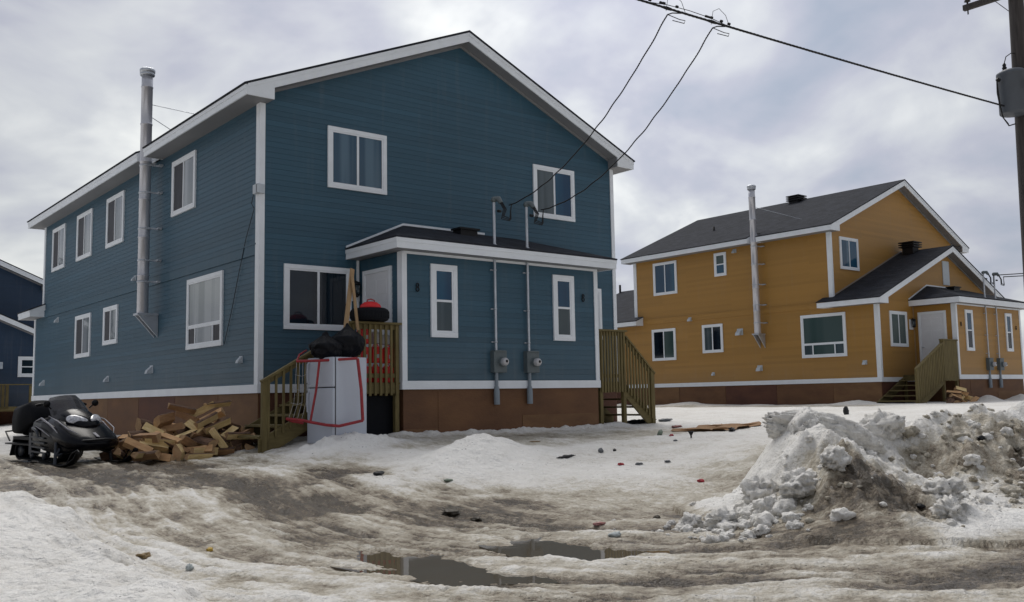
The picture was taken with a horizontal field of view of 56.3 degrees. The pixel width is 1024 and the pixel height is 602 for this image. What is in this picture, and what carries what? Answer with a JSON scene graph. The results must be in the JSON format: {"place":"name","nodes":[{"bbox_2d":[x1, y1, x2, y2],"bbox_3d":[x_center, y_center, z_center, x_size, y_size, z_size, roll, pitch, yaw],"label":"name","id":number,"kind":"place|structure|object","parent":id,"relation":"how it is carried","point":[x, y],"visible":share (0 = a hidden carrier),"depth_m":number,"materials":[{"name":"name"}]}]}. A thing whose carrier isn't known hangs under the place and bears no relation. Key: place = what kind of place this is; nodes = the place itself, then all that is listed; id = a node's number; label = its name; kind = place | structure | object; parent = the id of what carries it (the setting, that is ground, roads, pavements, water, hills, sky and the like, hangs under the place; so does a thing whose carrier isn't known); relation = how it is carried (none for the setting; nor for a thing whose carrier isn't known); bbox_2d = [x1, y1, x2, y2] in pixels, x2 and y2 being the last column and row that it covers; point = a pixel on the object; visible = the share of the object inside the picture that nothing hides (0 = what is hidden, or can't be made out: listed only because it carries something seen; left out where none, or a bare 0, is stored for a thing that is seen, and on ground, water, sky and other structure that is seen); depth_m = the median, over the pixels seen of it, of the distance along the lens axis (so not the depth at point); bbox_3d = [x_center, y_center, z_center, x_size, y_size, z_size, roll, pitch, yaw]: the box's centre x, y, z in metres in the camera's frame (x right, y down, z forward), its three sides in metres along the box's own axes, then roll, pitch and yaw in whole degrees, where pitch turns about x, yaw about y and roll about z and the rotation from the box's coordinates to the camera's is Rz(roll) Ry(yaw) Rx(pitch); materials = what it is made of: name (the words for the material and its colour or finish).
{"place":"outdoors","nodes":[
{"label":"outdoors","id":0,"kind":"place"},
{"bbox_2d":[224,431,250,439],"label":"split log","id":1,"kind":"object","parent":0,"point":[231,435],"visible":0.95,"depth_m":16.79,"materials":[{"name":"brown wood"}]},
{"bbox_2d":[350,307,388,321],"bbox_3d":[-2.640,0.262,17.736,0.730,0.240,0.730,4,-7,-39],"label":"barbecue grill","id":2,"kind":"object","parent":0,"point":[374,314],"visible":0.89,"depth_m":17.45,"materials":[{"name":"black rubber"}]},
{"bbox_2d":[360,299,380,306],"bbox_3d":[-2.628,0.047,17.770,0.398,0.190,0.398,4,-7,-39],"label":"red container","id":3,"kind":"object","parent":2,"relation":"on","point":[370,304],"visible":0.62,"depth_m":17.63,"materials":[{"name":"plastic"}]},
{"bbox_2d":[0,394,1023,601],"bbox_3d":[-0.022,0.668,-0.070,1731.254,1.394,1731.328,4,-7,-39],"label":"ground","id":4,"kind":"structure","parent":0,"point":[294,519],"depth_m":9.09,"materials":[{"name":"snow"}]},
{"bbox_2d":[0,384,31,411],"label":"wooden landing","id":5,"kind":"object","parent":4,"relation":"on","point":[4,393],"visible":0.48,"depth_m":39.07,"materials":[{"name":"brown wood"}]},
{"bbox_2d":[0,259,42,424],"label":"navy house","id":6,"kind":"structure","parent":4,"relation":"on","point":[21,290],"depth_m":41.34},
{"bbox_2d":[17,356,32,376],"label":"window","id":7,"kind":"structure","parent":6,"relation":"in","point":[25,364],"depth_m":41.29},
{"bbox_2d":[5,395,137,466],"bbox_3d":[-7.682,2.178,16.338,3.032,1.143,1.116,-4,-6,38],"label":"snowmobile","id":8,"kind":"object","parent":4,"relation":"on","point":[68,429],"visible":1,"depth_m":15.91,"materials":[{"name":"black paint"}]},
{"bbox_2d":[99,449,124,461],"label":"split log","id":9,"kind":"object","parent":4,"relation":"on","point":[104,456],"visible":0.39,"depth_m":16.22,"materials":[{"name":"brown wood"}]},
{"bbox_2d":[113,447,126,458],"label":"split log","id":10,"kind":"object","parent":4,"relation":"on","point":[119,452],"visible":0.87,"depth_m":15.84,"materials":[{"name":"brown wood"}]},
{"bbox_2d":[131,450,160,461],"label":"split log","id":11,"kind":"object","parent":4,"relation":"on","point":[151,455],"visible":0.78,"depth_m":15.75,"materials":[{"name":"brown wood"}]},
{"bbox_2d":[131,451,146,458],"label":"split log","id":12,"kind":"object","parent":11,"relation":"on","point":[134,455],"visible":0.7,"depth_m":15.62,"materials":[{"name":"brown wood"}]},
{"bbox_2d":[122,436,152,451],"bbox_3d":[-6.195,2.423,15.837,0.483,0.195,0.118,27,-5,-7],"label":"split log","id":13,"kind":"object","parent":12,"relation":"on","point":[130,443],"visible":0.87,"depth_m":15.81,"materials":[{"name":"orange wood"}]},
{"bbox_2d":[155,453,176,461],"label":"split log","id":14,"kind":"object","parent":4,"relation":"on","point":[166,457],"visible":0.76,"depth_m":15.89,"materials":[{"name":"orange wood"}]},
{"bbox_2d":[140,441,168,452],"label":"split log","id":15,"kind":"object","parent":14,"relation":"on","point":[162,448],"visible":0.68,"depth_m":16.09,"materials":[{"name":"brown wood"}]},
{"bbox_2d":[172,444,184,460],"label":"split log","id":16,"kind":"object","parent":4,"relation":"on","point":[178,452],"visible":0.88,"depth_m":16.00,"materials":[{"name":"brown wood"}]},
{"bbox_2d":[164,438,190,454],"bbox_3d":[-5.698,2.459,16.222,0.493,0.113,0.126,28,-43,-7],"label":"split log","id":17,"kind":"object","parent":16,"relation":"on","point":[186,450],"visible":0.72,"depth_m":16.18,"materials":[{"name":"brown wood"}]},
{"bbox_2d":[155,430,181,443],"bbox_3d":[-5.858,2.332,16.250,0.490,0.164,0.129,18,-18,10],"label":"split log","id":18,"kind":"object","parent":17,"relation":"on","point":[169,436],"visible":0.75,"depth_m":16.23,"materials":[{"name":"beige wood"}]},
{"bbox_2d":[142,422,164,432],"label":"split log","id":19,"kind":"object","parent":18,"relation":"on","point":[148,427],"visible":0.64,"depth_m":16.34,"materials":[{"name":"brown wood"}]},
{"bbox_2d":[145,438,176,446],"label":"split log","id":20,"kind":"object","parent":18,"relation":"on","point":[161,441],"visible":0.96,"depth_m":16.13,"materials":[{"name":"brown wood"}]},
{"bbox_2d":[180,435,201,446],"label":"split log","id":21,"kind":"object","parent":16,"relation":"on","point":[187,441],"visible":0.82,"depth_m":16.36,"materials":[{"name":"brown wood"}]},
{"bbox_2d":[186,444,214,454],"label":"split log","id":22,"kind":"object","parent":16,"relation":"on","point":[210,448],"visible":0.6,"depth_m":16.36,"materials":[{"name":"orange wood"}]},
{"bbox_2d":[184,453,213,459],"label":"split log","id":23,"kind":"object","parent":4,"relation":"on","point":[198,456],"visible":0.98,"depth_m":16.08,"materials":[{"name":"brown wood"}]},
{"bbox_2d":[190,447,218,454],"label":"split log","id":24,"kind":"object","parent":4,"relation":"on","point":[196,450],"visible":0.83,"depth_m":16.26,"materials":[{"name":"brown wood"}]},
{"bbox_2d":[193,436,218,447],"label":"split log","id":25,"kind":"object","parent":24,"relation":"on","point":[201,440],"visible":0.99,"depth_m":16.47,"materials":[{"name":"brown wood"}]},
{"bbox_2d":[213,446,235,455],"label":"split log","id":26,"kind":"object","parent":4,"relation":"on","point":[227,451],"visible":0.72,"depth_m":16.62,"materials":[{"name":"brown wood"}]},
{"bbox_2d":[209,427,228,447],"bbox_3d":[-5.102,2.401,16.627,0.176,0.446,0.140,-21,16,47],"label":"split log","id":27,"kind":"object","parent":26,"relation":"on","point":[215,434],"visible":1,"depth_m":16.58,"materials":[{"name":"brown wood"}]},
{"bbox_2d":[235,443,243,450],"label":"split log","id":28,"kind":"object","parent":4,"relation":"on","point":[239,446],"visible":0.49,"depth_m":16.80,"materials":[{"name":"brown wood"}]},
{"bbox_2d":[229,439,252,447],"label":"split log","id":29,"kind":"object","parent":28,"relation":"on","point":[238,441],"visible":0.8,"depth_m":16.92,"materials":[{"name":"brown wood"}]},
{"bbox_2d":[237,321,401,452],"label":"porch steps","id":30,"kind":"structure","parent":4,"relation":"on","point":[283,433],"depth_m":17.41,"materials":[{"name":"brown wood"}]},
{"bbox_2d":[343,268,354,327],"bbox_3d":[-2.952,0.011,17.290,0.040,1.238,0.329,-4,-6,25],"label":"wooden board","id":31,"kind":"object","parent":30,"relation":"on","point":[348,304],"visible":0.64,"depth_m":17.29,"materials":[{"name":"brown wood"}]},
{"bbox_2d":[351,276,358,329],"bbox_3d":[-2.848,0.041,17.358,0.024,0.979,0.206,-5,-7,35],"label":"wooden board","id":32,"kind":"object","parent":30,"relation":"on","point":[355,303],"visible":1,"depth_m":17.34,"materials":[{"name":"brown wood"}]},
{"bbox_2d":[372,364,383,382],"bbox_3d":[-2.528,1.350,17.830,0.230,0.350,0.162,5,-8,-45],"label":"fuel can","id":33,"kind":"object","parent":30,"relation":"on","point":[377,372],"visible":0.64,"depth_m":17.76,"materials":[{"name":"red plastic"}]},
{"bbox_2d":[371,344,382,362],"bbox_3d":[-2.530,0.980,17.845,0.230,0.350,0.162,3,-7,-34],"label":"fuel can","id":34,"kind":"object","parent":33,"relation":"on","point":[372,348],"visible":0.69,"depth_m":17.77,"materials":[{"name":"red plastic"}]},
{"bbox_2d":[367,396,392,434],"bbox_3d":[-2.612,2.162,17.694,0.980,0.810,0.040,4,-7,-39],"label":"dark sheet","id":35,"kind":"object","parent":30,"relation":"attached to","point":[379,414],"visible":0.36,"depth_m":17.80,"materials":[{"name":"black rubber"}]},
{"bbox_2d":[382,364,393,382],"bbox_3d":[-2.329,1.360,17.965,0.230,0.350,0.162,3,-7,-36],"label":"fuel can","id":36,"kind":"object","parent":30,"relation":"on","point":[383,368],"visible":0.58,"depth_m":17.89,"materials":[{"name":"red plastic"}]},
{"bbox_2d":[382,345,389,363],"bbox_3d":[-2.334,1.004,18.015,0.230,0.350,0.162,4,-8,-42],"label":"fuel can","id":37,"kind":"object","parent":36,"relation":"on","point":[383,348],"visible":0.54,"depth_m":17.93,"materials":[{"name":"red plastic"}]},
{"bbox_2d":[17,30,634,436],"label":"blue house","id":38,"kind":"structure","parent":4,"relation":"on","point":[219,248],"depth_m":20.32,"materials":[{"name":"wood"}]},
{"bbox_2d":[51,223,65,271],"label":"window","id":39,"kind":"structure","parent":38,"relation":"in","point":[59,234],"depth_m":29.44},
{"bbox_2d":[74,312,91,358],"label":"window","id":40,"kind":"structure","parent":38,"relation":"in","point":[82,338],"depth_m":26.93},
{"bbox_2d":[76,208,92,261],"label":"window","id":41,"kind":"structure","parent":38,"relation":"in","point":[84,234],"depth_m":27.29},
{"bbox_2d":[102,304,118,345],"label":"window","id":42,"kind":"structure","parent":38,"relation":"in","point":[109,334],"depth_m":24.98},
{"bbox_2d":[105,190,124,248],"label":"window","id":43,"kind":"structure","parent":38,"relation":"in","point":[115,205],"depth_m":25.10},
{"bbox_2d":[171,150,196,216],"bbox_3d":[-7.319,-2.603,21.344,0.065,1.270,1.430,4,-7,-39],"label":"window","id":44,"kind":"structure","parent":38,"relation":"in","point":[183,183],"depth_m":21.30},
{"bbox_2d":[185,270,223,349],"bbox_3d":[-6.437,0.219,20.027,0.065,1.520,1.950,4,-7,-39],"label":"window","id":45,"kind":"structure","parent":38,"relation":"in","point":[205,293],"depth_m":19.97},
{"bbox_2d":[283,263,351,330],"bbox_3d":[-3.802,-0.057,18.753,1.460,1.260,0.065,4,-7,-39],"label":"window","id":46,"kind":"structure","parent":38,"relation":"in","point":[314,297],"depth_m":18.69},
{"bbox_2d":[327,125,386,194],"bbox_3d":[-3.164,-2.868,19.597,1.370,1.260,0.065,4,-7,-39],"label":"window","id":47,"kind":"structure","parent":38,"relation":"in","point":[356,160],"depth_m":19.57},
{"bbox_2d":[430,264,457,337],"bbox_3d":[-1.333,0.001,18.712,0.630,1.430,0.065,4,-7,-39],"label":"window","id":48,"kind":"structure","parent":38,"relation":"in","point":[443,278],"depth_m":18.70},
{"bbox_2d":[532,164,574,221],"bbox_3d":[1.007,-2.580,22.967,1.310,1.260,0.065,4,-7,-39],"label":"window","id":49,"kind":"structure","parent":38,"relation":"in","point":[561,187],"depth_m":22.95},
{"bbox_2d":[552,274,575,340],"bbox_3d":[1.114,0.153,20.691,0.610,1.420,0.065,4,-7,-39],"label":"window","id":50,"kind":"structure","parent":38,"relation":"in","point":[563,301],"depth_m":20.68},
{"bbox_2d":[509,0,684,205],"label":"service cable","id":51,"kind":"object","parent":38,"relation":"attached to","point":[667,7],"visible":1,"depth_m":15.84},
{"bbox_2d":[598,289,602,336],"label":"window","id":52,"kind":"structure","parent":38,"relation":"in","point":[599,290],"depth_m":23.56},
{"bbox_2d":[541,9,728,209],"bbox_3d":[2.081,-3.296,17.834,0.540,2.272,5.861,2,-6,-25],"label":"service cable","id":53,"kind":"object","parent":38,"relation":"attached to","point":[711,21],"visible":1,"depth_m":16.22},
{"bbox_2d":[306,357,366,442],"bbox_3d":[-3.050,1.756,16.534,0.752,1.540,0.774,-6,-8,43],"label":"refrigerator","id":54,"kind":"object","parent":4,"relation":"on","point":[337,401],"visible":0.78,"depth_m":16.29,"materials":[{"name":"white metal"}]},
{"bbox_2d":[286,350,363,427],"bbox_3d":[-3.196,1.474,16.263,1.318,1.342,0.427,-3,-6,17],"label":"hockey goal","id":55,"kind":"object","parent":54,"relation":"hanging from","point":[298,420],"visible":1,"depth_m":16.19,"materials":[{"name":"red paint"}]},
{"bbox_2d":[308,331,342,358],"bbox_3d":[-3.208,0.773,16.491,0.597,0.516,0.521,4,-7,-39],"label":"garbage bag","id":56,"kind":"object","parent":54,"relation":"on","point":[325,344],"visible":0.9,"depth_m":16.31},
{"bbox_2d":[332,323,364,356],"bbox_3d":[-2.890,0.729,16.799,0.605,0.699,0.578,-1,-6,-2],"label":"garbage bag","id":57,"kind":"object","parent":54,"relation":"on","point":[349,338],"visible":0.76,"depth_m":16.61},
{"bbox_2d":[330,548,559,586],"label":"puddle","id":58,"kind":"object","parent":4,"relation":"on","point":[435,569],"visible":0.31,"depth_m":7.21,"materials":[{"name":"grey"}]},
{"bbox_2d":[441,509,459,514],"bbox_3d":[-0.657,2.257,10.238,0.240,0.063,0.211,4,-7,-39],"label":"mud clod","id":59,"kind":"object","parent":4,"relation":"on","point":[450,512],"visible":1,"depth_m":10.17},
{"bbox_2d":[475,536,669,560],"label":"puddle","id":60,"kind":"object","parent":4,"relation":"on","point":[527,547],"visible":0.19,"depth_m":8.07,"materials":[{"name":"grey"}]},
{"bbox_2d":[598,329,655,423],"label":"porch steps","id":61,"kind":"structure","parent":4,"relation":"on","point":[618,339],"depth_m":21.75,"materials":[{"name":"brown wood"}]},
{"bbox_2d":[627,419,645,423],"bbox_3d":[2.962,2.868,22.474,0.997,0.198,0.501,4,-7,-39],"label":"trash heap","id":62,"kind":"object","parent":4,"relation":"on","point":[638,421],"visible":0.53,"depth_m":22.26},
{"bbox_2d":[671,421,760,431],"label":"wooden planks","id":63,"kind":"object","parent":4,"relation":"on","point":[713,427],"visible":0.99,"depth_m":19.71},
{"bbox_2d":[739,474,778,503],"bbox_3d":[2.464,1.908,9.530,0.386,0.366,0.401,4,-7,-39],"label":"snow lump","id":64,"kind":"object","parent":4,"relation":"on","point":[755,487],"visible":0.73,"depth_m":9.44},
{"bbox_2d":[777,466,815,497],"bbox_3d":[2.641,1.689,8.859,0.350,0.313,0.481,-4,-6,24],"label":"snow lump","id":65,"kind":"object","parent":4,"relation":"on","point":[798,482],"visible":0.98,"depth_m":8.73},
{"bbox_2d":[787,409,819,434],"bbox_3d":[3.193,1.424,10.365,0.434,0.488,0.627,6,28,26],"label":"snow slab","id":66,"kind":"object","parent":4,"relation":"on","point":[802,420],"depth_m":10.26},
{"bbox_2d":[611,403,1023,543],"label":"snow rubble","id":67,"kind":"object","parent":4,"relation":"on","point":[765,520],"visible":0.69,"depth_m":9.04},
{"bbox_2d":[680,512,704,528],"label":"snow lump","id":68,"kind":"object","parent":67,"relation":"on","point":[694,520],"visible":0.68,"depth_m":9.09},
{"bbox_2d":[703,505,738,527],"bbox_3d":[1.969,2.042,8.984,0.362,0.246,0.263,-5,-7,33],"label":"snow lump","id":69,"kind":"object","parent":67,"relation":"on","point":[717,515],"visible":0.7,"depth_m":8.92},
{"bbox_2d":[752,494,778,513],"bbox_3d":[2.378,1.914,8.850,0.316,0.253,0.267,-3,-6,20],"label":"snow lump","id":70,"kind":"object","parent":67,"relation":"on","point":[761,505],"visible":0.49,"depth_m":8.79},
{"bbox_2d":[761,409,886,454],"bbox_3d":[3.514,1.551,10.817,1.631,0.536,0.698,18,-39,-15],"label":"snow slab","id":71,"kind":"object","parent":67,"relation":"on","point":[775,423],"depth_m":10.60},
{"bbox_2d":[616,179,1023,404],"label":"orange house","id":72,"kind":"structure","parent":4,"relation":"on","point":[874,293],"depth_m":36.90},
{"bbox_2d":[652,328,676,360],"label":"window","id":73,"kind":"structure","parent":72,"relation":"in","point":[663,340],"depth_m":41.19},
{"bbox_2d":[653,260,677,295],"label":"window","id":74,"kind":"structure","parent":72,"relation":"in","point":[664,273],"depth_m":41.33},
{"bbox_2d":[702,324,723,352],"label":"window","id":75,"kind":"structure","parent":72,"relation":"in","point":[712,335],"depth_m":39.14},
{"bbox_2d":[714,252,726,276],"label":"window","id":76,"kind":"structure","parent":72,"relation":"in","point":[720,267],"depth_m":39.05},
{"bbox_2d":[800,312,847,357],"bbox_3d":[11.457,1.268,35.189,0.065,1.600,1.870,4,-7,-39],"label":"window","id":77,"kind":"structure","parent":72,"relation":"in","point":[822,335],"depth_m":35.16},
{"bbox_2d":[839,236,859,270],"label":"window","id":78,"kind":"structure","parent":72,"relation":"in","point":[848,247],"depth_m":35.87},
{"bbox_2d":[889,311,908,346],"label":"window","id":79,"kind":"structure","parent":72,"relation":"in","point":[897,319],"depth_m":34.29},
{"bbox_2d":[964,309,974,350],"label":"window","id":80,"kind":"structure","parent":72,"relation":"in","point":[969,327],"depth_m":34.42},
{"bbox_2d":[1004,313,1013,351],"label":"window","id":81,"kind":"structure","parent":72,"relation":"in","point":[1007,316],"depth_m":36.40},
{"bbox_2d":[819,444,851,471],"bbox_3d":[3.033,1.471,8.935,0.277,0.282,0.397,-4,-7,29],"label":"snow lump","id":82,"kind":"object","parent":4,"relation":"on","point":[835,457],"visible":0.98,"depth_m":8.82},
{"bbox_2d":[859,408,905,440],"bbox_3d":[4.380,1.485,11.383,0.444,0.431,0.587,11,-14,-65],"label":"snow lump","id":83,"kind":"object","parent":4,"relation":"on","point":[889,426],"visible":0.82,"depth_m":11.21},
{"bbox_2d":[876,339,958,402],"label":"porch steps","id":84,"kind":"structure","parent":4,"relation":"on","point":[935,368],"depth_m":32.89,"materials":[{"name":"brown wood"}]},
{"bbox_2d":[921,476,966,501],"bbox_3d":[3.921,1.764,8.743,0.410,0.318,0.437,4,-7,-39],"label":"snow lump","id":85,"kind":"object","parent":4,"relation":"on","point":[938,487],"visible":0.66,"depth_m":8.62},
{"bbox_2d":[928,494,967,521],"bbox_3d":[3.823,1.843,8.386,0.313,0.298,0.276,-5,-7,34],"label":"snow lump","id":86,"kind":"object","parent":4,"relation":"on","point":[946,506],"visible":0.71,"depth_m":8.31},
{"bbox_2d":[962,0,1023,281],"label":"utility pole","id":87,"kind":"object","parent":4,"relation":"on","point":[1010,88],"visible":1,"depth_m":19.86,"materials":[{"name":"paint"}]},
{"bbox_2d":[637,0,1003,106],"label":"power line","id":88,"kind":"object","parent":87,"relation":"attached to","point":[758,35],"visible":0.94,"depth_m":16.58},
{"bbox_2d":[648,0,730,25],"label":"support wire","id":89,"kind":"object","parent":88,"relation":"attached to","point":[721,21],"visible":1,"depth_m":15.04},
{"label":"split log","id":90,"kind":"object","parent":4,"relation":"on","visible":0},
{"bbox_2d":[119,438,143,449],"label":"split log","id":91,"kind":"object","parent":90,"relation":"on","point":[125,448],"visible":0.39,"depth_m":16.10,"materials":[{"name":"brown wood"}]},
{"bbox_2d":[132,432,160,442],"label":"split log","id":92,"kind":"object","parent":91,"relation":"on","point":[155,437],"visible":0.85,"depth_m":16.09,"materials":[{"name":"brown wood"}]},
{"bbox_2d":[128,430,149,437],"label":"split log","id":93,"kind":"object","parent":92,"relation":"on","point":[131,434],"visible":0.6,"depth_m":16.25,"materials":[{"name":"orange wood"}]},
{"bbox_2d":[0,0,1023,360],"label":"sky","id":94,"kind":"structure","parent":0,"point":[783,120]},
{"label":"split log","id":95,"kind":"object","parent":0,"visible":0},
{"bbox_2d":[119,434,127,439],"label":"split log","id":96,"kind":"object","parent":95,"relation":"on","point":[122,436],"visible":0.13,"depth_m":16.65,"materials":[{"name":"beige wood"}]},
{"bbox_2d":[135,418,153,430],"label":"split log","id":97,"kind":"object","parent":96,"relation":"on","point":[140,423],"visible":0.39,"depth_m":16.59,"materials":[{"name":"brown wood"}]},
{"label":"split log","id":98,"kind":"object","parent":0,"visible":0},
{"bbox_2d":[190,431,213,438],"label":"split log","id":99,"kind":"object","parent":98,"relation":"on","point":[193,434],"visible":0.61,"depth_m":16.63,"materials":[{"name":"brown wood"}]},
{"bbox_2d":[184,419,204,433],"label":"split log","id":100,"kind":"object","parent":99,"relation":"on","point":[189,424],"visible":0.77,"depth_m":16.77,"materials":[{"name":"brown wood"}]},
{"bbox_2d":[175,411,199,421],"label":"split log","id":101,"kind":"object","parent":100,"relation":"on","point":[184,416],"visible":0.88,"depth_m":16.95,"materials":[{"name":"brown wood"}]},
{"bbox_2d":[167,403,196,414],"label":"split log","id":102,"kind":"object","parent":101,"relation":"on","point":[181,408],"visible":1,"depth_m":16.83,"materials":[{"name":"brown wood"}]},
{"bbox_2d":[189,401,214,416],"bbox_3d":[-5.567,1.938,17.129,0.485,0.141,0.132,-29,-30,-39],"label":"split log","id":103,"kind":"object","parent":101,"relation":"on","point":[202,410],"visible":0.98,"depth_m":17.12,"materials":[{"name":"brown wood"}]},
{"bbox_2d":[203,400,231,407],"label":"split log","id":104,"kind":"object","parent":103,"relation":"on","point":[222,403],"visible":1,"depth_m":17.34,"materials":[{"name":"brown wood"}]},
{"bbox_2d":[202,417,230,433],"bbox_3d":[-5.188,2.197,16.832,0.141,0.132,0.524,-12,8,46],"label":"split log","id":105,"kind":"object","parent":100,"relation":"on","point":[222,423],"visible":0.96,"depth_m":16.83,"materials":[{"name":"brown wood"}]},
{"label":"split log","id":106,"kind":"object","parent":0,"visible":0},
{"bbox_2d":[221,425,238,439],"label":"split log","id":107,"kind":"object","parent":106,"relation":"on","point":[232,428],"visible":0.59,"depth_m":16.96,"materials":[{"name":"brown wood"}]},
{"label":"split log","id":108,"kind":"object","parent":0,"visible":0},
{"bbox_2d":[159,422,185,431],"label":"split log","id":109,"kind":"object","parent":108,"relation":"on","point":[176,426],"visible":0.8,"depth_m":16.52,"materials":[{"name":"brown wood"}]},
{"bbox_2d":[153,412,174,427],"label":"split log","id":110,"kind":"object","parent":109,"relation":"on","point":[161,420],"visible":0.98,"depth_m":16.57,"materials":[{"name":"brown wood"}]},
{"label":"split log","id":111,"kind":"object","parent":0,"visible":0},
{"bbox_2d":[199,407,225,422],"bbox_3d":[-5.398,2.084,17.159,0.498,0.180,0.138,-27,-11,3],"label":"split log","id":112,"kind":"object","parent":111,"relation":"on","point":[221,412],"visible":0.4,"depth_m":17.16,"materials":[{"name":"orange wood"}]},
{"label":"split log","id":113,"kind":"object","parent":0,"visible":0},
{"bbox_2d":[194,412,217,428],"bbox_3d":[-5.364,2.096,16.798,0.176,0.140,0.446,-16,9,45],"label":"split log","id":114,"kind":"object","parent":113,"relation":"on","point":[206,420],"visible":1,"depth_m":16.75,"materials":[{"name":"brown wood"}]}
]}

